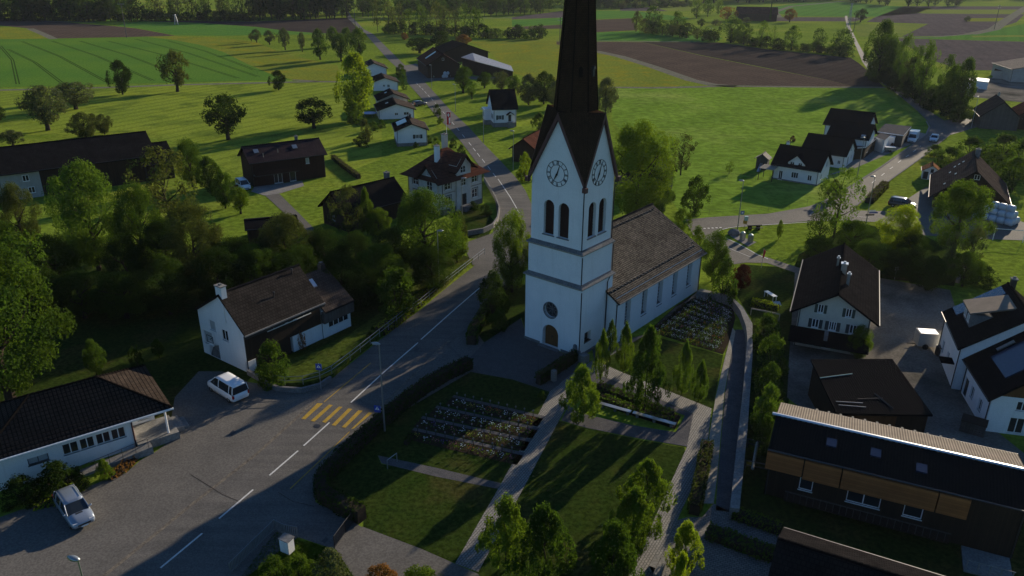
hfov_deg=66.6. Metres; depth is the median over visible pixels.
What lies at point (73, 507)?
estate car
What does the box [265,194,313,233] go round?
gravel lane
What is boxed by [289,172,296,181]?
door
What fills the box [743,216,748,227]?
letterbox
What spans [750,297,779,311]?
hedge
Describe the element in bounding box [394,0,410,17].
tree
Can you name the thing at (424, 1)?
tree
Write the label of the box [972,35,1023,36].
field
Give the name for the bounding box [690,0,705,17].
tree
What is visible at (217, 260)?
tree
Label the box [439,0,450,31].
tree
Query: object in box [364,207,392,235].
tree
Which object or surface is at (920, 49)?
tree
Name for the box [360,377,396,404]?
asphalt patch
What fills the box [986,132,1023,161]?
shrub
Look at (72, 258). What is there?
tree
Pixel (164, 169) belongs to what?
tree
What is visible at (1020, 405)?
window
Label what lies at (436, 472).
gravel path
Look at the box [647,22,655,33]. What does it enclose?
shrub
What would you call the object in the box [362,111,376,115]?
trampoline
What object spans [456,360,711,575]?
path
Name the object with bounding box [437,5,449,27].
tree
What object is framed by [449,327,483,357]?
forecourt apron
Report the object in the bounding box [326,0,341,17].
tree
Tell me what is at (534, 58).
field
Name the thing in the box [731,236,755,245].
recycling slab
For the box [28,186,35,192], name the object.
window
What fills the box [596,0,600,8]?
shrub
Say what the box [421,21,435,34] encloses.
shrub
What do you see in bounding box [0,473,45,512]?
shrub
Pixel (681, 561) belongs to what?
tree
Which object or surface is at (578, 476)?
lawn
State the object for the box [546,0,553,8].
tree
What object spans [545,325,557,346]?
door
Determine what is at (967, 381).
door
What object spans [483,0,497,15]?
tree
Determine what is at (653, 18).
tree
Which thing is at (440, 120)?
shrub
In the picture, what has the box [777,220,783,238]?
tree
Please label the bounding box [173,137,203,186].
tree
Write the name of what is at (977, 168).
barn
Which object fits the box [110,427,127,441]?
window
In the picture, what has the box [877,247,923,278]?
tree
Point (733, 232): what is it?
boulder
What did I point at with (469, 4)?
tree
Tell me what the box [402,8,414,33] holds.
tree
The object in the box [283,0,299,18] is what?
tree
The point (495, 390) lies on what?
cemetery ground
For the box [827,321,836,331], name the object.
window
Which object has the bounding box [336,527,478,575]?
drive
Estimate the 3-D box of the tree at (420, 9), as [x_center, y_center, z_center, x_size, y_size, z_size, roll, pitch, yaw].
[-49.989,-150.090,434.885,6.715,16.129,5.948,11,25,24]
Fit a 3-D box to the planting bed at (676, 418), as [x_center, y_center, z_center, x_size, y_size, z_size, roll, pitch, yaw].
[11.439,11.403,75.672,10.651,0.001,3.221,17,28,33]
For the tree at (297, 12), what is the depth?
534.96 m
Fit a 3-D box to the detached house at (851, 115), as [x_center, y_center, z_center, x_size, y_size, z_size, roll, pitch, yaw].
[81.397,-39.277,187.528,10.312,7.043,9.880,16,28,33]
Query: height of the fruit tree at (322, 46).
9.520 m
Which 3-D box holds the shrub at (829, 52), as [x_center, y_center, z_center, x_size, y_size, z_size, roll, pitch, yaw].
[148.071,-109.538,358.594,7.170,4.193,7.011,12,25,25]
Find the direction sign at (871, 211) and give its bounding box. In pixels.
[865,210,877,215]
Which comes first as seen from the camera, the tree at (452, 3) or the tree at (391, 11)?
the tree at (391, 11)
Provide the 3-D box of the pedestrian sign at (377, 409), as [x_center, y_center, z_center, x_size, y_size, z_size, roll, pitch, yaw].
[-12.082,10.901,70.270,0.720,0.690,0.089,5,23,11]
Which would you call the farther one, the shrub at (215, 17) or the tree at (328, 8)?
the tree at (328, 8)
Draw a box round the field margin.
[0,80,291,88]
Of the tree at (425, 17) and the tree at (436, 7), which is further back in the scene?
the tree at (436, 7)
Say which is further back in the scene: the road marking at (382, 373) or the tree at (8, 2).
the tree at (8, 2)
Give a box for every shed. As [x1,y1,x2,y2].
[244,214,297,243]
[461,53,513,76]
[808,359,932,432]
[921,161,940,179]
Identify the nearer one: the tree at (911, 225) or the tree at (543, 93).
the tree at (911, 225)
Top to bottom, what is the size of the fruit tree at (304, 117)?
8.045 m
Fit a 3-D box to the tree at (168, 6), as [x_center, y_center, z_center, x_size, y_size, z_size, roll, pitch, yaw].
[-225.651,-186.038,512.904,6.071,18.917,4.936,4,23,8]
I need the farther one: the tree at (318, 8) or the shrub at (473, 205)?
the tree at (318, 8)
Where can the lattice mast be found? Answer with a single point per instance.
(850, 13)
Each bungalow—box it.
[361,59,387,75]
[372,73,399,90]
[373,88,409,102]
[373,97,416,119]
[391,113,428,146]
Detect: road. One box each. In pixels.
[107,13,531,575]
[466,233,494,264]
[687,16,976,273]
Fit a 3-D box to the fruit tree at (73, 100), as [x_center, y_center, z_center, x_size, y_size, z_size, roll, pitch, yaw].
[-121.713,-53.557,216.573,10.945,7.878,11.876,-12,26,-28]
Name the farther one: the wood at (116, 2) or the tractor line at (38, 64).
the wood at (116, 2)
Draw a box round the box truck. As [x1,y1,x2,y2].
[907,129,919,142]
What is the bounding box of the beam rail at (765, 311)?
[750,308,779,320]
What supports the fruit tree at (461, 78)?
on the ground at (1002, 260)
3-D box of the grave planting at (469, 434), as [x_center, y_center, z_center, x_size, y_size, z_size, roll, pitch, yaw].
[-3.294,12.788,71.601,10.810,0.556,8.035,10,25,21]
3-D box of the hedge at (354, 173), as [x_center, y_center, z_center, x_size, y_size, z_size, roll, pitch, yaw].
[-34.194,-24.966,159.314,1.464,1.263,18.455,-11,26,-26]
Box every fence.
[228,519,297,573]
[694,199,807,213]
[744,460,767,469]
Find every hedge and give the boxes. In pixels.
[33,480,87,510]
[104,456,137,479]
[312,355,473,524]
[330,154,361,178]
[373,285,436,335]
[465,285,511,344]
[534,348,578,385]
[596,380,675,416]
[599,393,674,421]
[686,439,713,515]
[704,520,775,563]
[730,506,782,536]
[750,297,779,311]
[865,180,890,203]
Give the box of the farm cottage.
[482,89,517,127]
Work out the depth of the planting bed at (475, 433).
70.86 m
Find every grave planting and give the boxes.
[414,398,537,461]
[655,297,732,351]
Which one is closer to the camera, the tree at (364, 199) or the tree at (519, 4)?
the tree at (364, 199)
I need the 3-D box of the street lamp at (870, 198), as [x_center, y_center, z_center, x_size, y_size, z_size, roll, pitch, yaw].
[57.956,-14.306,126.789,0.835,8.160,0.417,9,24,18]
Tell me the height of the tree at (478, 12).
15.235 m
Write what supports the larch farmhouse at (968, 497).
on the shaded lawn at (941, 558)
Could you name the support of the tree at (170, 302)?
on the shaded lawn at (179, 364)
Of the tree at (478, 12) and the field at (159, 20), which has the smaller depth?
the tree at (478, 12)
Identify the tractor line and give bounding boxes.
[0,47,16,83]
[1,46,19,83]
[7,49,61,83]
[9,49,61,81]
[21,41,104,81]
[23,41,104,79]
[52,41,151,80]
[54,41,154,80]
[80,41,184,77]
[82,41,190,78]
[108,41,234,77]
[110,41,238,77]
[136,39,256,76]
[138,39,259,76]
[165,40,251,69]
[168,40,255,69]
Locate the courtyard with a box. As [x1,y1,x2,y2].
[787,273,1023,462]
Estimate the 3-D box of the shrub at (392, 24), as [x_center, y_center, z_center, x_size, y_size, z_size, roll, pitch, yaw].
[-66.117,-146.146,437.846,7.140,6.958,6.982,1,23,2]
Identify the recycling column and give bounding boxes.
[740,231,745,239]
[747,234,753,242]
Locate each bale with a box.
[988,215,997,222]
[989,208,998,215]
[993,201,999,208]
[996,216,1005,223]
[997,210,1006,217]
[998,203,1007,210]
[1004,218,1013,225]
[1005,211,1014,218]
[1006,205,1016,212]
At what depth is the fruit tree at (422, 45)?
349.17 m
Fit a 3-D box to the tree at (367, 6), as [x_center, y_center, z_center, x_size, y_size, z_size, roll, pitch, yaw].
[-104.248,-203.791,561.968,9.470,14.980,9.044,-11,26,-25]
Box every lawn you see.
[0,240,469,418]
[259,258,472,386]
[330,464,497,562]
[477,421,684,575]
[479,283,525,341]
[609,337,722,407]
[776,497,1023,575]
[795,224,960,285]
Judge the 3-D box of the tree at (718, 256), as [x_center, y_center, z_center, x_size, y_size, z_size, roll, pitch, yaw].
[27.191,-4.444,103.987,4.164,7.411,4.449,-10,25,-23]
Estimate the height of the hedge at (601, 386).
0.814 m
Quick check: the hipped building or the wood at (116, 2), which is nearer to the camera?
the hipped building
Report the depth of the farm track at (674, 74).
301.29 m
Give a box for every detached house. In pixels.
[771,140,833,185]
[802,133,857,167]
[823,108,877,134]
[826,120,877,156]
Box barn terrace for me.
[251,181,303,194]
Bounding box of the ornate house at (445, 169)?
[400,132,490,214]
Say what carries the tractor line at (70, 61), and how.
on the field at (30, 73)
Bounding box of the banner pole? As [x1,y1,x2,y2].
[446,112,450,132]
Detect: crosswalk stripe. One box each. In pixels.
[302,403,322,418]
[311,405,331,421]
[322,407,341,422]
[332,408,351,425]
[342,410,361,427]
[352,412,371,428]
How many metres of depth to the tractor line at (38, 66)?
301.82 m
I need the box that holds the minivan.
[207,372,249,402]
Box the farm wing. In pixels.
[140,141,174,180]
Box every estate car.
[52,484,94,528]
[412,100,426,106]
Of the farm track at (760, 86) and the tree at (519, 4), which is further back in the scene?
the tree at (519, 4)
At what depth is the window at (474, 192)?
135.70 m
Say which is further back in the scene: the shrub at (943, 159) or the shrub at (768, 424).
the shrub at (943, 159)
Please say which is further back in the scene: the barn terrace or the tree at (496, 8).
the tree at (496, 8)
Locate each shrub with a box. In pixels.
[0,14,10,20]
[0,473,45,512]
[27,459,90,501]
[76,13,92,21]
[84,12,97,21]
[96,15,109,20]
[110,12,125,20]
[114,13,125,21]
[125,11,137,20]
[127,345,144,366]
[139,9,153,20]
[146,10,156,20]
[150,9,160,20]
[157,11,170,20]
[168,13,182,20]
[180,11,189,20]
[182,12,194,20]
[190,11,203,19]
[202,9,214,20]
[210,11,221,20]
[218,9,231,20]
[230,8,240,20]
[241,12,253,20]
[254,339,291,390]
[258,553,289,575]
[285,552,316,575]
[297,330,306,349]
[310,547,350,575]
[347,101,362,124]
[352,136,368,146]
[358,117,372,141]
[366,562,397,575]
[369,121,378,131]
[377,119,385,128]
[383,25,394,32]
[388,22,399,33]
[395,21,407,33]
[395,63,406,77]
[398,68,407,89]
[404,564,441,575]
[406,25,417,34]
[407,22,422,34]
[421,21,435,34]
[427,135,431,143]
[431,136,440,147]
[432,103,441,115]
[435,23,451,32]
[437,116,443,123]
[448,25,460,35]
[449,138,456,147]
[454,213,467,240]
[456,144,465,153]
[458,25,467,34]
[464,24,477,37]
[468,201,478,210]
[474,23,491,37]
[476,268,510,324]
[479,203,492,215]
[482,27,496,38]
[488,308,508,334]
[491,28,503,38]
[502,26,516,38]
[509,24,526,38]
[515,27,525,37]
[515,151,531,182]
[523,26,535,38]
[531,23,547,38]
[537,390,545,401]
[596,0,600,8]
[604,1,612,8]
[617,0,628,8]
[631,0,640,7]
[637,18,649,32]
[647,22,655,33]
[651,21,662,34]
[657,1,665,7]
[664,25,676,35]
[670,0,676,6]
[672,207,692,235]
[676,25,688,37]
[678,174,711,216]
[679,0,686,6]
[691,225,707,250]
[698,27,708,39]
[701,30,716,40]
[707,29,719,41]
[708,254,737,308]
[711,19,721,25]
[741,17,752,22]
[746,38,759,46]
[749,381,784,432]
[750,311,781,350]
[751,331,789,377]
[751,413,774,456]
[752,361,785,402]
[754,37,767,47]
[760,35,774,48]
[770,38,785,49]
[779,40,788,49]
[794,43,811,51]
[805,42,818,52]
[814,43,824,52]
[817,45,827,52]
[823,180,841,199]
[825,43,834,53]
[826,45,834,54]
[832,44,849,56]
[839,46,854,57]
[902,75,929,98]
[903,79,926,102]
[913,84,932,103]
[916,84,936,107]
[920,85,944,111]
[925,144,944,157]
[930,89,952,113]
[935,146,964,167]
[938,97,965,119]
[948,104,976,122]
[951,135,990,160]
[954,265,1000,290]
[982,147,1009,177]
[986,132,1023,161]
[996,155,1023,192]
[1000,137,1023,171]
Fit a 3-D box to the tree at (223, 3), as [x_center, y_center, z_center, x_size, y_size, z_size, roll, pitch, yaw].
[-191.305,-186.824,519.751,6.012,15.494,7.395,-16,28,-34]
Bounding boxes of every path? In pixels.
[378,455,500,488]
[413,428,523,454]
[421,416,531,441]
[435,406,538,429]
[452,395,544,417]
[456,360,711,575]
[562,372,692,445]
[592,292,696,359]
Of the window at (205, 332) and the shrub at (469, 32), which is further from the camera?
the shrub at (469, 32)
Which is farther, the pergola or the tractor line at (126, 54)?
the tractor line at (126, 54)
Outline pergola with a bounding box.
[758,164,777,181]
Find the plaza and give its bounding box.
[662,504,779,575]
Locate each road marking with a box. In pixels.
[160,533,202,567]
[219,489,252,518]
[269,450,297,474]
[290,432,348,488]
[303,422,329,445]
[324,363,369,401]
[351,343,417,402]
[421,287,479,339]
[720,222,802,258]
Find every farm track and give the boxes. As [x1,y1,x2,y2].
[0,81,342,90]
[15,20,73,21]
[28,28,57,38]
[597,51,735,86]
[610,85,885,87]
[632,41,689,41]
[777,1,842,17]
[896,34,969,37]
[965,7,1023,34]
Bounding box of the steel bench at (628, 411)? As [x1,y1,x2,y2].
[599,402,675,426]
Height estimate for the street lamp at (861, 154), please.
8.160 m
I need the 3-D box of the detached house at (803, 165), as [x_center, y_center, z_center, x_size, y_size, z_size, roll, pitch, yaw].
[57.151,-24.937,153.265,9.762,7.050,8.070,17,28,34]
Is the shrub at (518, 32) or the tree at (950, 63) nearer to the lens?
the tree at (950, 63)
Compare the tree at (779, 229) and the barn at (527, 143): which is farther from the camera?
the barn at (527, 143)
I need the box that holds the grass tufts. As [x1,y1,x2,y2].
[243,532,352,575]
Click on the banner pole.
(448, 121)
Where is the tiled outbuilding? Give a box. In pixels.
[768,527,943,575]
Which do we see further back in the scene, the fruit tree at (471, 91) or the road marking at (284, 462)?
the fruit tree at (471, 91)
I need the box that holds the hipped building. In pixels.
[0,364,189,490]
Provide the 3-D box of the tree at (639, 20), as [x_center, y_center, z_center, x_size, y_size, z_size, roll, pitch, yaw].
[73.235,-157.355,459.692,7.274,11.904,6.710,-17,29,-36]
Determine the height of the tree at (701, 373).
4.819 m
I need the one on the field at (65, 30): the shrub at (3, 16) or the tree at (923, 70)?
the shrub at (3, 16)
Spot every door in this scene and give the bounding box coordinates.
[211,345,220,358]
[462,193,466,204]
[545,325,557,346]
[823,330,828,340]
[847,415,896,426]
[923,171,928,178]
[963,378,968,395]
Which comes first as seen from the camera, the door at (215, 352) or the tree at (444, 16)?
the door at (215, 352)
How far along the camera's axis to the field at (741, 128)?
203.28 m
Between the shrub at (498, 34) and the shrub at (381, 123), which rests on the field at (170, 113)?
the shrub at (381, 123)
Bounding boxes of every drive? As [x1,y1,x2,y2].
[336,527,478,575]
[832,132,924,173]
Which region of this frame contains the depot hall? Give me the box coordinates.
[991,58,1023,81]
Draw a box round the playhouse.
[755,151,771,171]
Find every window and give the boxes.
[22,175,29,181]
[27,453,49,466]
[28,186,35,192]
[61,441,80,456]
[79,436,96,451]
[95,431,112,446]
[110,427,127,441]
[203,330,213,346]
[209,320,216,332]
[222,329,228,342]
[274,174,283,183]
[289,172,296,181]
[329,314,348,328]
[426,182,431,190]
[445,183,450,190]
[460,166,465,173]
[472,176,477,182]
[472,189,477,197]
[543,302,557,318]
[584,332,590,343]
[624,301,629,324]
[640,291,645,316]
[656,282,661,306]
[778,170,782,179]
[791,172,797,178]
[797,477,812,492]
[811,319,818,328]
[817,304,823,313]
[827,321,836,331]
[844,309,852,318]
[844,491,880,510]
[848,325,856,334]
[901,505,922,520]
[968,387,974,400]
[976,399,982,413]
[1005,418,1023,434]
[1015,402,1023,412]
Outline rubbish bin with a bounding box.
[934,345,941,355]
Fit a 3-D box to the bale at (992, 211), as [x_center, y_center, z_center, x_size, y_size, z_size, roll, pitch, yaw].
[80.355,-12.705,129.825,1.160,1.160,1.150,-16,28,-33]
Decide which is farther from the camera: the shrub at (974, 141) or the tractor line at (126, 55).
the tractor line at (126, 55)
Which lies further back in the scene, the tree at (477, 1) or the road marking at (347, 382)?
the tree at (477, 1)
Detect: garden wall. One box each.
[247,369,331,392]
[467,177,499,235]
[649,554,666,575]
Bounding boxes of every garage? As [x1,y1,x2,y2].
[853,137,875,159]
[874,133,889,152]
[877,124,910,146]
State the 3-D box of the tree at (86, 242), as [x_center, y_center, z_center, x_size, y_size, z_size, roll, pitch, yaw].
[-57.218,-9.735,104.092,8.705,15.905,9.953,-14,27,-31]
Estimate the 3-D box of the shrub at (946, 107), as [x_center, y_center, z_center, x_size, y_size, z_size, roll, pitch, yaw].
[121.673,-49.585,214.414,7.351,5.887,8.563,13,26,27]
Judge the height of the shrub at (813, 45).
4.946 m
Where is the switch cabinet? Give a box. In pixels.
[278,532,294,554]
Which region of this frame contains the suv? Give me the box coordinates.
[888,195,916,208]
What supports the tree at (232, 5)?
on the ground at (1002, 260)
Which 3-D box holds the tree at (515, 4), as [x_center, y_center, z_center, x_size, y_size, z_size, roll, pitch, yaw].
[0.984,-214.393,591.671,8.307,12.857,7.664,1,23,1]
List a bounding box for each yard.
[0,371,319,575]
[890,187,1023,239]
[966,77,1023,101]
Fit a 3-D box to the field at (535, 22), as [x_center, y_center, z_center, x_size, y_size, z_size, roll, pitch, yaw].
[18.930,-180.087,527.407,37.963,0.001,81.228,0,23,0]
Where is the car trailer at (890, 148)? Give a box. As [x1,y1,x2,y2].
[884,146,895,151]
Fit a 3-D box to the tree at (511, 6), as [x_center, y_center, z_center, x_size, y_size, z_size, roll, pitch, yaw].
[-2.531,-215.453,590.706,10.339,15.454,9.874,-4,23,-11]
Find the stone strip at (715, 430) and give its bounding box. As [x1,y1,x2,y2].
[703,329,734,502]
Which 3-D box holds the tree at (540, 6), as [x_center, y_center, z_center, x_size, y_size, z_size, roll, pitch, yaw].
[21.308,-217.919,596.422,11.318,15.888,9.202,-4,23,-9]
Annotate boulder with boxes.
[728,228,739,235]
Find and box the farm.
[736,6,777,21]
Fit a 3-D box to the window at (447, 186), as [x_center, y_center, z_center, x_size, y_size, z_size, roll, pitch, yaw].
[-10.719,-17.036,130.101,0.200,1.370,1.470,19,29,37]
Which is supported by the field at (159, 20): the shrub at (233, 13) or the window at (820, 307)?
the shrub at (233, 13)
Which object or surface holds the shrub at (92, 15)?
on the ground at (1002, 260)
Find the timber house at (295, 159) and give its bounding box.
[237,135,327,186]
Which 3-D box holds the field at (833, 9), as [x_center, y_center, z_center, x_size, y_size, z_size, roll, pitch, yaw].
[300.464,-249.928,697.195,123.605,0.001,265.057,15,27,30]
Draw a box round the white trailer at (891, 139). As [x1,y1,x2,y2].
[888,135,895,145]
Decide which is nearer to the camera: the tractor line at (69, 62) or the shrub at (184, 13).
the tractor line at (69, 62)
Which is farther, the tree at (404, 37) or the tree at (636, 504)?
the tree at (404, 37)
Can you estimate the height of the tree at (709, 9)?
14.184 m
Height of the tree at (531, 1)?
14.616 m
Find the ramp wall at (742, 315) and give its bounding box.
[696,289,751,518]
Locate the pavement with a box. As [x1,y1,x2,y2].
[290,345,470,495]
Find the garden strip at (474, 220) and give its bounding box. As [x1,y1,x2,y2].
[449,205,493,237]
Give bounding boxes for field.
[0,19,173,37]
[0,27,47,38]
[0,37,290,86]
[0,82,381,178]
[86,19,226,20]
[116,21,325,35]
[149,36,337,80]
[155,18,357,32]
[471,40,689,86]
[512,11,562,18]
[512,18,562,26]
[512,25,561,28]
[557,42,848,85]
[596,11,687,19]
[596,18,635,31]
[597,31,721,41]
[612,87,927,218]
[620,6,689,10]
[645,42,882,86]
[654,293,734,353]
[657,6,690,10]
[776,2,932,16]
[777,17,869,20]
[855,24,925,36]
[867,6,1023,23]
[897,38,1023,69]
[902,22,1015,36]
[917,24,1023,40]
[919,10,1023,13]
[936,71,1021,119]
[967,18,1002,20]
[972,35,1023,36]
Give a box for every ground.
[0,0,1023,575]
[332,372,548,482]
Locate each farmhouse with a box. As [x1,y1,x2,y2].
[0,130,157,198]
[764,402,1023,575]
[788,242,879,354]
[938,276,1023,389]
[960,331,1023,435]
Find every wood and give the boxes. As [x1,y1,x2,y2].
[0,0,132,14]
[257,0,349,13]
[338,0,563,11]
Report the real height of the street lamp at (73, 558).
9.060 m
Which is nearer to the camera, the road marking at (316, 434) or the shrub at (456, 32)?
the road marking at (316, 434)
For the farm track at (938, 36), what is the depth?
447.18 m
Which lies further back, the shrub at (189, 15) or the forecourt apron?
the shrub at (189, 15)
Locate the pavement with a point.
(444, 355)
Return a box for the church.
[523,0,706,353]
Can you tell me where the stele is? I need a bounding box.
[551,369,556,381]
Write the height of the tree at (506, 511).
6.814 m
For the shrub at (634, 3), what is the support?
on the field at (636, 9)
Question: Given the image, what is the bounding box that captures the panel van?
[235,177,250,189]
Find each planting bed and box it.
[408,430,522,464]
[413,419,528,450]
[428,408,536,438]
[445,397,542,426]
[592,383,680,428]
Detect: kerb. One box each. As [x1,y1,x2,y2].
[809,121,929,215]
[856,149,931,205]
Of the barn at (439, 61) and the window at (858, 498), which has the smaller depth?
the window at (858, 498)
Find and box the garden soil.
[740,314,790,519]
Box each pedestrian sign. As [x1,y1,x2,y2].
[315,363,321,385]
[374,405,381,412]
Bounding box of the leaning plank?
[751,441,758,469]
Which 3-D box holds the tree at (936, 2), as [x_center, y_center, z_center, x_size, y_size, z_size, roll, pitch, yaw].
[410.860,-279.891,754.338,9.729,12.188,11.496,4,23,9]
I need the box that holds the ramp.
[716,330,745,511]
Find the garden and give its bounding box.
[730,265,794,321]
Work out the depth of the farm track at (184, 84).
261.51 m
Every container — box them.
[968,78,988,89]
[992,69,1003,78]
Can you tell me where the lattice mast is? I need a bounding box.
[846,3,852,27]
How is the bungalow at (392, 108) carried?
on the ground at (1002, 260)
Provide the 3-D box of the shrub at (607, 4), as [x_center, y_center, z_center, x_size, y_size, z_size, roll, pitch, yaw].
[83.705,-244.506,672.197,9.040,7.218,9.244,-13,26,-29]
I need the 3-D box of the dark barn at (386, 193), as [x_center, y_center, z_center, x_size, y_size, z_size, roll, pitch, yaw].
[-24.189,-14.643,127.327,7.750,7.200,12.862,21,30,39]
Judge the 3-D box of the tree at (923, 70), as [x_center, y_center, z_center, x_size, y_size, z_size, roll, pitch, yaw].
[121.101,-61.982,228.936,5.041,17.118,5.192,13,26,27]
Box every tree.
[0,0,8,19]
[0,0,19,20]
[0,107,5,120]
[0,129,25,144]
[0,181,42,251]
[0,219,26,255]
[0,227,77,399]
[0,250,47,302]
[14,84,69,130]
[15,264,71,325]
[25,233,84,290]
[39,0,61,20]
[41,157,117,270]
[51,0,72,17]
[54,81,95,109]
[63,111,100,137]
[82,339,106,374]
[87,0,107,13]
[91,0,114,20]
[94,114,113,133]
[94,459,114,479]
[95,232,151,294]
[99,0,115,20]
[105,58,132,94]
[108,181,167,261]
[114,0,136,20]
[122,145,198,225]
[128,0,144,20]
[128,254,196,314]
[137,217,192,279]
[144,0,153,18]
[150,0,164,20]
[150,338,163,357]
[152,0,165,19]
[154,48,189,91]
[158,196,223,286]
[166,0,173,14]
[168,0,184,18]
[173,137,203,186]
[179,0,190,11]
[185,0,196,13]
[186,245,248,301]
[189,0,201,12]
[194,154,220,191]
[198,0,210,20]
[199,92,247,139]
[210,170,236,208]
[213,235,251,281]
[214,0,222,12]
[216,0,227,12]
[221,0,227,12]
[223,0,233,15]
[225,242,283,286]
[226,186,249,213]
[228,0,243,15]
[237,0,244,12]
[243,0,251,13]
[244,0,260,16]
[251,28,261,42]
[251,230,292,275]
[252,0,265,18]
[252,0,268,18]
[256,211,314,267]
[263,0,273,18]
[263,30,275,44]
[267,70,286,89]
[272,243,325,273]
[276,28,289,49]
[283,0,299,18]
[293,0,306,18]
[294,96,332,128]
[297,0,308,19]
[297,32,304,51]
[304,0,316,18]
[304,226,348,273]
[310,36,329,59]
[311,0,321,18]
[312,29,323,46]
[312,251,368,306]
[314,0,323,17]
[319,0,331,17]
[320,0,336,17]
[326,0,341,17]
[326,27,337,42]
[326,184,365,236]
[331,32,348,60]
[332,49,373,119]
[333,229,371,270]
[338,0,354,17]
[341,27,351,42]
[346,25,366,54]
[353,242,408,294]
[356,0,366,16]
[358,187,373,234]
[363,0,373,14]
[363,0,373,16]
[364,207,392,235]
[370,227,408,266]
[371,0,380,31]
[374,265,417,321]
[380,1,394,26]
[383,0,393,11]
[385,186,464,275]
[388,6,396,25]
[393,1,405,26]
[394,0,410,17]
[401,33,408,39]
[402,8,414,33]
[406,37,433,52]
[409,244,456,291]
[413,5,425,28]
[416,0,428,12]
[417,4,427,33]
[417,9,431,29]
[420,0,432,16]
[422,0,436,14]
[427,1,442,26]
[429,30,449,46]
[433,1,442,16]
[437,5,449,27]
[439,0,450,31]
[447,1,456,12]
[447,9,461,35]
[449,0,462,11]
[449,229,468,262]
[454,65,472,92]
[455,34,471,43]
[458,3,471,25]
[463,0,476,14]
[465,79,476,98]
[466,6,481,33]
[471,0,481,10]
[472,8,483,36]
[475,491,535,574]
[476,71,490,87]
[480,2,488,16]
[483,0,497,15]
[489,0,502,15]
[490,70,511,88]
[491,208,530,292]
[498,0,508,13]
[504,75,520,91]
[504,500,577,575]
[505,0,513,14]
[508,0,517,12]
[514,0,525,13]
[516,73,539,104]
[520,0,529,14]
[526,0,536,13]
[530,111,543,129]
[532,0,547,13]
[532,71,555,103]
[533,0,542,13]
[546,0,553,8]
[546,80,555,104]
[558,362,601,423]
[586,517,644,575]
[591,329,610,381]
[598,77,618,113]
[603,484,663,560]
[606,319,618,353]
[613,118,678,214]
[615,320,634,372]
[615,457,677,520]
[622,324,672,409]
[631,11,642,31]
[632,165,675,213]
[645,4,662,31]
[654,20,670,34]
[664,519,704,571]
[667,25,678,35]
[668,132,697,174]
[669,11,685,29]
[669,550,690,575]
[672,338,694,394]
[673,24,688,35]
[677,23,696,37]
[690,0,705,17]
[690,359,708,400]
[692,28,702,38]
[697,18,705,25]
[699,228,730,279]
[702,0,713,16]
[714,0,723,12]
[718,16,742,42]
[719,6,738,19]
[725,160,734,172]
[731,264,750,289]
[734,23,754,44]
[755,20,769,47]
[769,25,779,44]
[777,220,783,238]
[784,8,797,21]
[784,25,802,50]
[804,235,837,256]
[806,208,836,248]
[812,27,828,45]
[814,165,866,237]
[830,28,855,52]
[834,219,879,256]
[847,324,873,358]
[853,238,892,272]
[854,8,868,21]
[862,18,897,80]
[875,204,924,249]
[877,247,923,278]
[880,39,902,73]
[891,35,910,73]
[896,233,934,259]
[898,33,915,75]
[898,43,918,79]
[901,55,924,87]
[906,45,926,94]
[912,39,941,93]
[913,0,923,5]
[914,47,936,105]
[929,178,997,251]
[932,0,941,5]
[932,53,960,110]
[934,64,961,115]
[942,230,963,273]
[944,0,954,6]
[946,251,987,286]
[947,56,977,119]
[960,225,987,259]
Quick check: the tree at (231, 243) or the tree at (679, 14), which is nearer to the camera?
the tree at (231, 243)
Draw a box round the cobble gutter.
[370,341,449,414]
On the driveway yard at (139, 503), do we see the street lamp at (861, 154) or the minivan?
the minivan
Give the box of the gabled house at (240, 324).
[195,261,353,371]
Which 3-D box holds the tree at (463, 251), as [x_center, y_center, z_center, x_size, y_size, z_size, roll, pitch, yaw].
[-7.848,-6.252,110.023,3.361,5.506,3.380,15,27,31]
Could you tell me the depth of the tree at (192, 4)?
518.28 m
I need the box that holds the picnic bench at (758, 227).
[746,224,762,230]
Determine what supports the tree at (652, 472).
on the lawn at (578, 476)
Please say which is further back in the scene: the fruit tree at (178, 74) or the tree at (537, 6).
the tree at (537, 6)
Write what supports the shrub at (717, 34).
on the field at (628, 36)
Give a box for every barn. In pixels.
[318,171,406,231]
[416,47,460,77]
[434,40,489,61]
[508,128,540,162]
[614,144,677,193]
[928,148,1011,209]
[973,92,1022,130]
[1012,102,1023,129]
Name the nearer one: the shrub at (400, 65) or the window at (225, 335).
the window at (225, 335)
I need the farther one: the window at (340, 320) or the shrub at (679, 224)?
the shrub at (679, 224)
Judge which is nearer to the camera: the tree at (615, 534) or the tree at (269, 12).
the tree at (615, 534)
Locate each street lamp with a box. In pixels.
[67,555,82,575]
[371,342,385,430]
[437,230,442,280]
[461,177,464,212]
[481,108,483,142]
[510,130,513,169]
[737,180,743,228]
[857,137,864,174]
[866,176,875,221]
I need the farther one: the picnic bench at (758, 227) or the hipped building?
the picnic bench at (758, 227)
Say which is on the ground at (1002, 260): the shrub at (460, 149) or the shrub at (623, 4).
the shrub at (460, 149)
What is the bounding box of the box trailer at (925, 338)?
[909,328,939,349]
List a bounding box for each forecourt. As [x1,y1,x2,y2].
[400,64,502,82]
[470,318,578,391]
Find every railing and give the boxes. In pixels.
[272,248,484,384]
[333,512,353,547]
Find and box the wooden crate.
[959,413,988,437]
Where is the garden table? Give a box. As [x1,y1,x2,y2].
[764,290,777,301]
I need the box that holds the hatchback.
[929,133,938,141]

